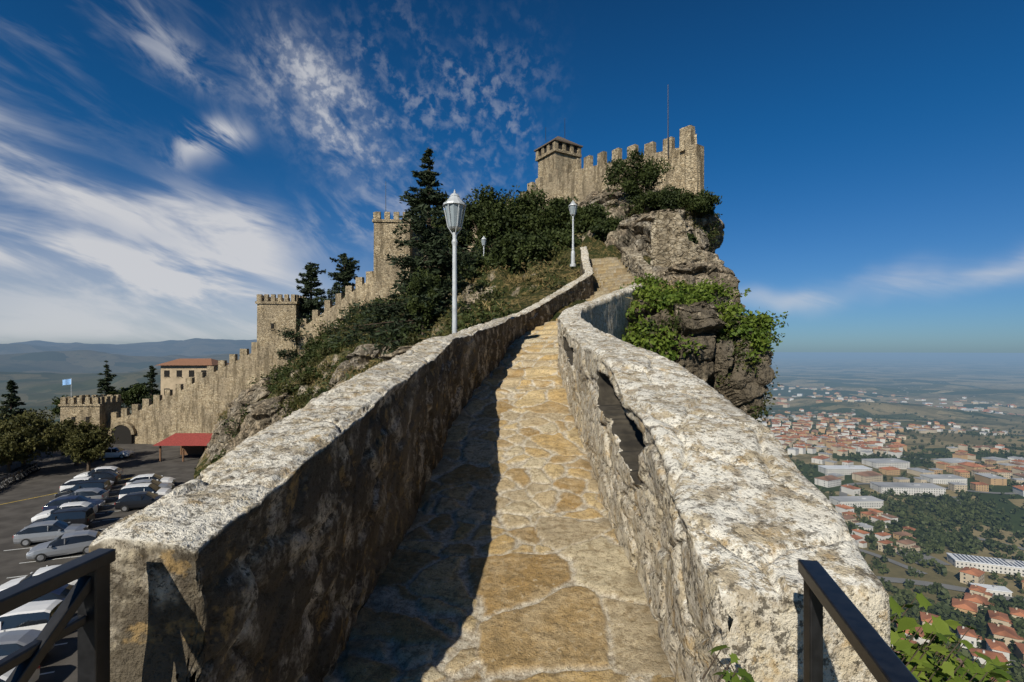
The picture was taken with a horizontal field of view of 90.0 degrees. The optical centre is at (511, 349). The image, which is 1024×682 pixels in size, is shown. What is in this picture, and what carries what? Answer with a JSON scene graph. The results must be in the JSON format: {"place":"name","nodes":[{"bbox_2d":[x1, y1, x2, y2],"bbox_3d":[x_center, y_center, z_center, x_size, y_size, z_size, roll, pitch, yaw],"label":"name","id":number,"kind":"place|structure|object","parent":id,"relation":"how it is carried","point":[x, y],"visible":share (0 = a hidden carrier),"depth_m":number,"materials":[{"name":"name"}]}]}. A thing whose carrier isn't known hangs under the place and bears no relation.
{"place":"outdoors","nodes":[
{"label":"outdoors","id":0,"kind":"place"},
{"bbox_2d":[0,443,200,681],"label":"car park","id":1,"kind":"structure","parent":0,"point":[54,473],"depth_m":52.07,"materials":[{"name":"grey asphalt"}]},
{"bbox_2d":[0,406,8,423],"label":"street tree","id":2,"kind":"object","parent":1,"relation":"on","point":[4,416],"visible":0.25,"depth_m":67.43,"materials":[{"name":"green plant"}]},
{"bbox_2d":[0,475,12,484],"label":"parked motorcycle","id":3,"kind":"object","parent":1,"relation":"on","point":[7,477],"visible":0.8,"depth_m":57.11,"materials":[{"name":"black paint"}]},
{"bbox_2d":[0,474,15,483],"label":"parked motorcycle","id":4,"kind":"object","parent":1,"relation":"on","point":[9,475],"visible":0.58,"depth_m":57.76,"materials":[{"name":"black paint"}]},
{"bbox_2d":[2,473,20,481],"bbox_3d":[-57.188,14.640,58.335,1.974,1.083,0.700,0,7,-20],"label":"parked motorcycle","id":5,"kind":"object","parent":1,"relation":"on","point":[12,475],"visible":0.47,"depth_m":58.41,"materials":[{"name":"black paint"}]},
{"bbox_2d":[3,471,21,479],"bbox_3d":[-57.731,14.640,59.020,1.974,1.083,0.700,0,7,-23],"label":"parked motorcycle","id":6,"kind":"object","parent":1,"relation":"on","point":[13,474],"visible":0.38,"depth_m":59.19,"materials":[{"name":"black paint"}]},
{"bbox_2d":[8,470,25,478],"bbox_3d":[-57.786,14.640,59.700,1.974,1.083,0.700,0,7,-9],"label":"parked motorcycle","id":7,"kind":"object","parent":1,"relation":"on","point":[19,474],"visible":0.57,"depth_m":59.74,"materials":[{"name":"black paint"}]},
{"bbox_2d":[0,659,39,681],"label":"parked car","id":8,"kind":"object","parent":1,"relation":"on","point":[33,678],"visible":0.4,"depth_m":22.50,"materials":[{"name":"white paint"}]},
{"bbox_2d":[11,468,29,477],"bbox_3d":[-58.146,14.640,60.386,1.974,1.083,0.700,0,7,-18],"label":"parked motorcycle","id":9,"kind":"object","parent":1,"relation":"on","point":[23,473],"visible":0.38,"depth_m":60.52,"materials":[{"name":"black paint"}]},
{"bbox_2d":[12,467,29,475],"bbox_3d":[-58.715,14.640,61.072,1.974,1.083,0.700,0,7,-22],"label":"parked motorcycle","id":10,"kind":"object","parent":1,"relation":"on","point":[22,470],"visible":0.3,"depth_m":61.18,"materials":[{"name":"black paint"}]},
{"bbox_2d":[14,466,32,473],"bbox_3d":[-59.047,14.640,61.756,1.974,1.083,0.700,0,7,-23],"label":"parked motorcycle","id":11,"kind":"object","parent":1,"relation":"on","point":[27,467],"visible":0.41,"depth_m":61.82,"materials":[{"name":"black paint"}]},
{"bbox_2d":[0,425,47,473],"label":"street tree","id":12,"kind":"object","parent":1,"relation":"on","point":[16,446],"visible":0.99,"depth_m":60.17,"materials":[{"name":"green plant"}]},
{"bbox_2d":[0,629,54,658],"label":"parked car","id":13,"kind":"object","parent":1,"relation":"on","point":[12,641],"visible":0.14,"depth_m":24.28,"materials":[{"name":"silver paint"}]},
{"bbox_2d":[0,406,55,465],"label":"street tree","id":14,"kind":"object","parent":1,"relation":"on","point":[34,419],"visible":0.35,"depth_m":65.08,"materials":[{"name":"green plant"}]},
{"bbox_2d":[21,463,37,471],"bbox_3d":[-59.634,14.640,63.121,1.974,1.083,0.700,0,7,-14],"label":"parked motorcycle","id":15,"kind":"object","parent":1,"relation":"on","point":[29,467],"visible":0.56,"depth_m":63.20,"materials":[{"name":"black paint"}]},
{"bbox_2d":[0,599,62,632],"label":"parked car","id":16,"kind":"object","parent":1,"relation":"on","point":[36,615],"visible":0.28,"depth_m":26.35,"materials":[{"name":"white paint"}]},
{"bbox_2d":[0,565,77,590],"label":"parked car","id":17,"kind":"object","parent":1,"relation":"on","point":[8,584],"visible":0.26,"depth_m":31.48,"materials":[{"name":"white paint"}]},
{"bbox_2d":[13,519,88,546],"bbox_3d":[-36.506,14.393,40.653,4.295,1.495,2.060,0,0,-23],"label":"parked car","id":18,"kind":"object","parent":1,"relation":"on","point":[42,531],"visible":0.73,"depth_m":39.89,"materials":[{"name":"silver paint"}]},
{"bbox_2d":[31,584,73,601],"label":"parked car","id":19,"kind":"object","parent":1,"relation":"on","point":[61,593],"visible":0.05,"depth_m":29.18,"materials":[{"name":"blue paint"}]},
{"bbox_2d":[24,506,94,527],"bbox_3d":[-37.907,14.298,42.999,4.295,1.685,2.060,0,0,-21],"label":"parked car","id":20,"kind":"object","parent":1,"relation":"on","point":[80,515],"visible":0.59,"depth_m":42.78,"materials":[{"name":"black paint"}]},
{"bbox_2d":[26,530,101,561],"bbox_3d":[-32.936,14.393,37.923,4.295,1.495,2.060,0,0,-32],"label":"parked car","id":21,"kind":"object","parent":1,"relation":"on","point":[72,542],"visible":0.75,"depth_m":37.36,"materials":[{"name":"silver paint"}]},
{"bbox_2d":[31,501,97,521],"bbox_3d":[-39.551,14.393,45.347,4.295,1.495,2.060,0,0,-24],"label":"parked car","id":22,"kind":"object","parent":1,"relation":"on","point":[45,514],"visible":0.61,"depth_m":45.05,"materials":[{"name":"white paint"}]},
{"bbox_2d":[42,495,104,510],"bbox_3d":[-40.718,14.393,47.698,4.295,1.495,2.060,0,0,-20],"label":"parked car","id":23,"kind":"object","parent":1,"relation":"on","point":[55,503],"visible":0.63,"depth_m":47.18,"materials":[{"name":"blue paint"}]},
{"bbox_2d":[38,417,114,465],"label":"street tree","id":24,"kind":"object","parent":1,"relation":"on","point":[59,434],"visible":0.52,"depth_m":65.21,"materials":[{"name":"green plant"}]},
{"bbox_2d":[50,488,108,501],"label":"parked car","id":25,"kind":"object","parent":1,"relation":"on","point":[97,493],"visible":0.49,"depth_m":49.81,"materials":[{"name":"silver paint"}]},
{"bbox_2d":[55,479,111,497],"bbox_3d":[-43.816,14.298,52.393,4.295,1.685,2.060,0,0,-19],"label":"parked car","id":26,"kind":"object","parent":1,"relation":"on","point":[104,484],"visible":0.65,"depth_m":52.03,"materials":[{"name":"black paint"}]},
{"bbox_2d":[60,476,113,490],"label":"parked car","id":27,"kind":"object","parent":1,"relation":"on","point":[71,483],"visible":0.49,"depth_m":53.80,"materials":[{"name":"white paint"}]},
{"bbox_2d":[0,475,175,674],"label":"parking markings","id":28,"kind":"object","parent":1,"relation":"on","point":[61,558],"visible":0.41,"depth_m":38.68,"materials":[{"name":"white paint"}]},
{"bbox_2d":[58,428,118,471],"bbox_3d":[-52.509,12.853,63.515,5.294,6.295,5.635,0,0,0],"label":"street tree","id":29,"kind":"object","parent":1,"relation":"on","point":[89,447],"visible":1,"depth_m":62.72,"materials":[{"name":"green plant"}]},
{"bbox_2d":[74,466,122,477],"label":"parked car","id":30,"kind":"object","parent":1,"relation":"on","point":[109,468],"visible":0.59,"depth_m":59.17,"materials":[{"name":"white paint"}]},
{"bbox_2d":[85,471,120,482],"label":"parked car","id":31,"kind":"object","parent":1,"relation":"on","point":[115,477],"visible":0.47,"depth_m":56.93,"materials":[{"name":"black paint"}]},
{"bbox_2d":[98,447,133,459],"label":"parked car","id":32,"kind":"object","parent":1,"relation":"on","point":[120,453],"visible":0.66,"depth_m":70.86,"materials":[{"name":"white paint"}]},
{"bbox_2d":[115,491,163,511],"bbox_3d":[-35.198,14.393,49.001,4.295,1.495,2.060,0,0,-21],"label":"parked car","id":33,"kind":"object","parent":1,"relation":"on","point":[133,500],"visible":0.66,"depth_m":48.16,"materials":[{"name":"black paint"}]},
{"bbox_2d":[119,483,171,498],"bbox_3d":[-36.628,14.298,51.349,4.295,1.685,2.060,0,0,-20],"label":"parked car","id":34,"kind":"object","parent":1,"relation":"on","point":[138,487],"visible":0.46,"depth_m":50.78,"materials":[{"name":"white paint"}]},
{"bbox_2d":[126,473,174,484],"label":"parked car","id":35,"kind":"object","parent":1,"relation":"on","point":[161,478],"visible":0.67,"depth_m":55.67,"materials":[{"name":"white paint"}]},
{"bbox_2d":[128,479,173,488],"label":"parked car","id":36,"kind":"object","parent":1,"relation":"on","point":[163,484],"visible":0.35,"depth_m":53.65,"materials":[{"name":"silver paint"}]},
{"bbox_2d":[153,433,212,461],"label":"cafe pavilion","id":37,"kind":"structure","parent":1,"relation":"on","point":[192,443],"depth_m":70.35,"materials":[{"name":"red wood"}]},
{"bbox_2d":[194,214,650,478],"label":"hillside terrain","id":38,"kind":"structure","parent":0,"point":[596,249],"depth_m":31.87,"materials":[{"name":"green plant"}]},
{"bbox_2d":[0,379,30,425],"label":"spruce tree","id":39,"kind":"object","parent":38,"relation":"on","point":[12,402],"visible":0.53,"depth_m":91.84,"materials":[{"name":"green plant"}]},
{"bbox_2d":[49,395,75,418],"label":"oak tree","id":40,"kind":"object","parent":38,"relation":"on","point":[56,410],"visible":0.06,"depth_m":94.78,"materials":[{"name":"green plant"}]},
{"bbox_2d":[58,395,122,440],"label":"gate tower","id":41,"kind":"structure","parent":38,"relation":"on","point":[96,408],"depth_m":81.96,"materials":[{"name":"beige stone"}]},
{"bbox_2d":[63,378,71,396],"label":"flagpole","id":42,"kind":"object","parent":41,"relation":"on","point":[67,381],"visible":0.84,"depth_m":82.48,"materials":[{"name":"fabric"}]},
{"bbox_2d":[97,361,126,407],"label":"spruce tree","id":43,"kind":"object","parent":38,"relation":"on","point":[104,383],"visible":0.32,"depth_m":95.80,"materials":[{"name":"green plant"}]},
{"bbox_2d":[106,383,155,414],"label":"oak tree","id":44,"kind":"object","parent":38,"relation":"on","point":[131,394],"visible":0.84,"depth_m":97.05,"materials":[{"name":"green plant"}]},
{"bbox_2d":[135,365,160,408],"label":"spruce tree","id":45,"kind":"object","parent":38,"relation":"on","point":[151,374],"visible":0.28,"depth_m":97.60,"materials":[{"name":"green plant"}]},
{"bbox_2d":[107,342,256,443],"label":"fortress wall","id":46,"kind":"structure","parent":38,"relation":"on","point":[193,406],"depth_m":80.36,"materials":[{"name":"beige stone"}]},
{"bbox_2d":[108,421,136,443],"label":"gate arch","id":47,"kind":"structure","parent":46,"relation":"attached to","point":[124,431],"depth_m":82.10,"materials":[{"name":"beige stone"}]},
{"bbox_2d":[154,358,228,398],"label":"stone house","id":48,"kind":"structure","parent":38,"relation":"on","point":[175,372],"depth_m":93.48,"materials":[{"name":"beige paint"}]},
{"bbox_2d":[206,373,277,461],"bbox_3d":[-33.161,10.798,65.964,12.963,15.597,10.610,0,0,0],"label":"rock outcrop","id":49,"kind":"object","parent":38,"relation":"on","point":[253,393],"visible":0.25,"depth_m":63.56,"materials":[{"name":"stone"}]},
{"bbox_2d":[224,393,295,455],"bbox_3d":[-25.031,11.481,52.353,10.867,13.762,10.534,0,0,0],"label":"rock outcrop","id":50,"kind":"object","parent":38,"relation":"on","point":[262,414],"visible":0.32,"depth_m":50.98,"materials":[{"name":"stone"}]},
{"bbox_2d":[255,294,307,381],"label":"watchtower","id":51,"kind":"structure","parent":38,"relation":"on","point":[275,314],"depth_m":76.54,"materials":[{"name":"beige stone"}]},
{"bbox_2d":[274,262,326,362],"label":"cedar tree","id":52,"kind":"object","parent":38,"relation":"on","point":[309,304],"visible":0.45,"depth_m":77.82,"materials":[{"name":"green plant"}]},
{"bbox_2d":[291,253,360,344],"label":"cedar tree","id":53,"kind":"object","parent":38,"relation":"on","point":[345,276],"visible":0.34,"depth_m":78.62,"materials":[{"name":"green plant"}]},
{"bbox_2d":[297,271,373,358],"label":"fortress wall","id":54,"kind":"structure","parent":38,"relation":"on","point":[363,291],"depth_m":74.14,"materials":[{"name":"beige stone"}]},
{"bbox_2d":[89,246,593,681],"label":"stone parapet wall","id":55,"kind":"structure","parent":38,"relation":"on","point":[266,554],"depth_m":2.17,"materials":[{"name":"stone"}]},
{"bbox_2d":[326,344,389,391],"bbox_3d":[-8.934,5.998,33.004,8.474,12.765,8.765,0,0,0],"label":"rock outcrop","id":56,"kind":"object","parent":38,"relation":"on","point":[362,357],"visible":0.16,"depth_m":32.13,"materials":[{"name":"stone"}]},
{"bbox_2d":[192,207,578,479],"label":"hillside shrubs","id":57,"kind":"object","parent":38,"relation":"on","point":[311,355],"visible":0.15,"depth_m":50.69,"materials":[{"name":"green plant"}]},
{"bbox_2d":[378,346,412,360],"bbox_3d":[-4.028,4.074,19.102,5.360,8.429,5.500,0,0,0],"label":"rock outcrop","id":58,"kind":"object","parent":38,"relation":"on","point":[398,351],"visible":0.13,"depth_m":18.81,"materials":[{"name":"stone"}]},
{"bbox_2d":[322,147,485,356],"bbox_3d":[-3.672,-4.509,24.033,9.046,9.983,7.358,0,0,0],"label":"spruce tree","id":59,"kind":"object","parent":38,"relation":"on","point":[431,240],"visible":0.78,"depth_m":23.22,"materials":[{"name":"green plant"}]},
{"bbox_2d":[404,266,442,334],"bbox_3d":[-3.856,-1.667,22.620,1.751,3.979,2.092,0,0,0],"label":"shrub","id":60,"kind":"object","parent":38,"relation":"on","point":[414,308],"visible":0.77,"depth_m":22.17,"materials":[{"name":"green plant"}]},
{"bbox_2d":[204,258,686,463],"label":"dry grass tufts","id":61,"kind":"object","parent":38,"relation":"on","point":[510,279],"visible":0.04,"depth_m":28.57,"materials":[{"name":"green plant"}]},
{"bbox_2d":[431,215,474,277],"bbox_3d":[-5.463,-8.289,44.992,4.511,7.578,4.301,0,0,0],"label":"oak tree","id":62,"kind":"object","parent":38,"relation":"on","point":[450,245],"visible":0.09,"depth_m":44.22,"materials":[{"name":"green plant"}]},
{"bbox_2d":[443,190,466,333],"bbox_3d":[-1.120,-0.860,10.000,0.470,4.520,0.470,0,0,0],"label":"street lamp","id":63,"kind":"object","parent":38,"relation":"on","point":[454,205],"visible":0.72,"depth_m":9.95,"materials":[{"name":"white metal"}]},
{"bbox_2d":[447,249,492,286],"bbox_3d":[-2.581,-5.409,38.076,4.721,3.829,5.172,0,0,0],"label":"oak tree","id":64,"kind":"object","parent":38,"relation":"on","point":[480,263],"visible":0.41,"depth_m":36.84,"materials":[{"name":"green plant"}]},
{"bbox_2d":[471,188,487,261],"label":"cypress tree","id":65,"kind":"object","parent":38,"relation":"on","point":[477,228],"visible":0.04,"depth_m":45.54,"materials":[{"name":"green plant"}]},
{"bbox_2d":[481,237,486,255],"bbox_3d":[-2.200,-7.050,40.000,0.470,3.700,0.470,0,0,0],"label":"street lamp","id":66,"kind":"object","parent":38,"relation":"on","point":[484,240],"visible":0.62,"depth_m":39.90,"materials":[{"name":"grey metal"}]},
{"bbox_2d":[450,184,529,254],"bbox_3d":[-1.846,-9.091,42.184,5.971,9.182,4.817,0,0,-34],"label":"oak tree","id":67,"kind":"object","parent":38,"relation":"on","point":[488,218],"visible":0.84,"depth_m":41.24,"materials":[{"name":"green plant"}]},
{"bbox_2d":[323,257,674,681],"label":"stone footpath","id":68,"kind":"structure","parent":38,"relation":"on","point":[509,562],"depth_m":3.52,"materials":[{"name":"beige stone"}]},
{"bbox_2d":[0,548,115,681],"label":"metal railing","id":69,"kind":"object","parent":68,"relation":"on","point":[87,597],"visible":1,"depth_m":1.30,"materials":[{"name":"black metal"}]},
{"bbox_2d":[798,559,918,681],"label":"metal railing","id":70,"kind":"object","parent":68,"relation":"on","point":[880,659],"visible":1,"depth_m":1.17,"materials":[{"name":"black metal"}]},
{"bbox_2d":[485,227,570,273],"bbox_3d":[0.765,-5.981,35.750,5.706,4.963,3.942,0,0,39],"label":"oak tree","id":71,"kind":"object","parent":38,"relation":"on","point":[513,251],"visible":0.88,"depth_m":34.95,"materials":[{"name":"green plant"}]},
{"bbox_2d":[499,184,565,234],"bbox_3d":[1.494,-9.899,43.366,5.926,8.797,5.335,0,0,42],"label":"oak tree","id":72,"kind":"object","parent":38,"relation":"on","point":[527,206],"visible":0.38,"depth_m":42.80,"materials":[{"name":"green plant"}]},
{"bbox_2d":[536,226,581,248],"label":"oak tree","id":73,"kind":"object","parent":38,"relation":"on","point":[564,237],"visible":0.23,"depth_m":35.67,"materials":[{"name":"green plant"}]},
{"bbox_2d":[523,196,598,235],"bbox_3d":[4.104,-9.508,42.839,6.591,6.016,5.516,0,0,0],"label":"oak tree","id":74,"kind":"object","parent":38,"relation":"on","point":[559,208],"visible":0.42,"depth_m":41.28,"materials":[{"name":"green plant"}]},
{"bbox_2d":[569,201,577,266],"bbox_3d":[3.100,-5.900,26.000,0.470,3.400,0.470,0,0,0],"label":"street lamp","id":75,"kind":"object","parent":38,"relation":"on","point":[572,207],"visible":0.99,"depth_m":25.93,"materials":[{"name":"white metal"}]},
{"bbox_2d":[562,204,610,232],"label":"oak tree","id":76,"kind":"object","parent":38,"relation":"on","point":[584,219],"visible":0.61,"depth_m":39.80,"materials":[{"name":"green plant"}]},
{"bbox_2d":[586,217,621,241],"bbox_3d":[6.737,-7.400,36.129,3.107,3.822,2.530,0,0,-40],"label":"cliff shrub","id":77,"kind":"object","parent":38,"relation":"on","point":[600,229],"visible":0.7,"depth_m":35.39,"materials":[{"name":"green plant"}]},
{"bbox_2d":[620,247,655,278],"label":"stone parapet wall","id":78,"kind":"structure","parent":38,"relation":"on","point":[635,263],"depth_m":22.41,"materials":[{"name":"beige stone"}]},
{"bbox_2d":[604,209,723,264],"bbox_3d":[9.273,-4.546,35.249,9.220,9.760,8.948,0,0,0],"label":"rock outcrop","id":79,"kind":"object","parent":38,"relation":"on","point":[633,232],"visible":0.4,"depth_m":32.45,"materials":[{"name":"stone"}]},
{"bbox_2d":[687,232,698,243],"bbox_3d":[10.318,-6.398,31.435,2.282,1.858,1.697,0,0,0],"label":"cliff shrub","id":80,"kind":"object","parent":79,"relation":"on","point":[692,238],"visible":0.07,"depth_m":30.81,"materials":[{"name":"green plant"}]},
{"bbox_2d":[650,210,705,267],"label":"ruined stone wall","id":81,"kind":"structure","parent":38,"relation":"on","point":[671,244],"depth_m":23.04,"materials":[{"name":"beige stone"}]},
{"bbox_2d":[597,190,782,423],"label":"crag shrubs","id":82,"kind":"object","parent":38,"relation":"on","point":[718,339],"visible":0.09,"depth_m":13.85,"materials":[{"name":"green plant"}]},
{"bbox_2d":[627,288,774,415],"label":"rock crag","id":83,"kind":"structure","parent":38,"relation":"on","point":[704,324],"depth_m":13.60,"materials":[{"name":"stone"}]},
{"bbox_2d":[608,273,787,361],"bbox_3d":[5.438,-0.859,15.290,5.978,3.133,5.042,0,0,0],"label":"climbing vine","id":84,"kind":"object","parent":83,"relation":"on","point":[649,292],"visible":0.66,"depth_m":14.10,"materials":[{"name":"green plant"}]},
{"bbox_2d":[652,262,745,308],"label":"rock crag","id":85,"kind":"structure","parent":83,"relation":"on","point":[696,272],"depth_m":21.21,"materials":[{"name":"stone"}]},
{"bbox_2d":[557,282,890,681],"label":"stone parapet wall","id":86,"kind":"structure","parent":38,"relation":"on","point":[724,515],"depth_m":2.41,"materials":[{"name":"stone"}]},
{"bbox_2d":[702,592,1014,681],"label":"ivy plant","id":87,"kind":"object","parent":86,"relation":"attached to","point":[923,665],"visible":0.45,"depth_m":2.31,"materials":[{"name":"green plant"}]},
{"bbox_2d":[0,338,1023,671],"bbox_3d":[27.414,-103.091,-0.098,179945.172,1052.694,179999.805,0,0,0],"label":"valley ground","id":88,"kind":"structure","parent":0,"point":[38,372],"depth_m":3891.20,"materials":[{"name":"green plant"}]},
{"bbox_2d":[756,383,1023,681],"bbox_3d":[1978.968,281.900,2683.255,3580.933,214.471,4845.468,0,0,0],"label":"valley town houses","id":89,"kind":"structure","parent":88,"relation":"on","point":[959,465],"depth_m":759.54,"materials":[{"name":"tile"}]},
{"bbox_2d":[763,402,1023,681],"bbox_3d":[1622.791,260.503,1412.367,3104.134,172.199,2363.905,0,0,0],"label":"valley trees","id":90,"kind":"object","parent":88,"relation":"on","point":[939,542],"visible":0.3,"depth_m":531.67,"materials":[{"name":"green plant"}]},
{"bbox_2d":[0,0,1023,352],"label":"sky","id":91,"kind":"structure","parent":0,"point":[167,166],"materials":[{"name":"blue"}]},
{"bbox_2d":[577,187,724,252],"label":"castle cliff","id":92,"kind":"structure","parent":0,"point":[603,198],"depth_m":44.58,"materials":[{"name":"stone"}]},
{"bbox_2d":[372,117,703,302],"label":"castle","id":93,"kind":"structure","parent":92,"relation":"on","point":[562,172],"depth_m":63.41,"materials":[{"name":"beige stone"}]},
{"bbox_2d":[602,148,673,204],"bbox_3d":[10.697,-14.195,43.812,6.156,5.502,3.134,0,0,12],"label":"cliff shrub","id":94,"kind":"object","parent":92,"relation":"on","point":[646,174],"visible":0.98,"depth_m":43.44,"materials":[{"name":"green plant"}]},
{"bbox_2d":[631,184,698,212],"bbox_3d":[12.852,-12.302,43.611,5.412,3.684,4.174,0,0,0],"label":"cliff shrub","id":95,"kind":"object","parent":92,"relation":"on","point":[666,198],"visible":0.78,"depth_m":42.25,"materials":[{"name":"green plant"}]},
{"bbox_2d":[678,187,721,215],"bbox_3d":[15.560,-11.950,42.487,3.690,3.031,2.903,0,0,-30],"label":"cliff shrub","id":96,"kind":"object","parent":92,"relation":"on","point":[701,203],"visible":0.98,"depth_m":41.86,"materials":[{"name":"green plant"}]},
{"bbox_2d":[805,419,1023,665],"bbox_3d":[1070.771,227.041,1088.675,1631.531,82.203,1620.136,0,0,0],"label":"valley roads","id":97,"kind":"structure","parent":0,"point":[927,583],"depth_m":431.75,"materials":[{"name":"grey asphalt"}]},
{"bbox_2d":[896,495,960,564],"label":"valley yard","id":98,"kind":"structure","parent":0,"point":[930,557],"depth_m":471.88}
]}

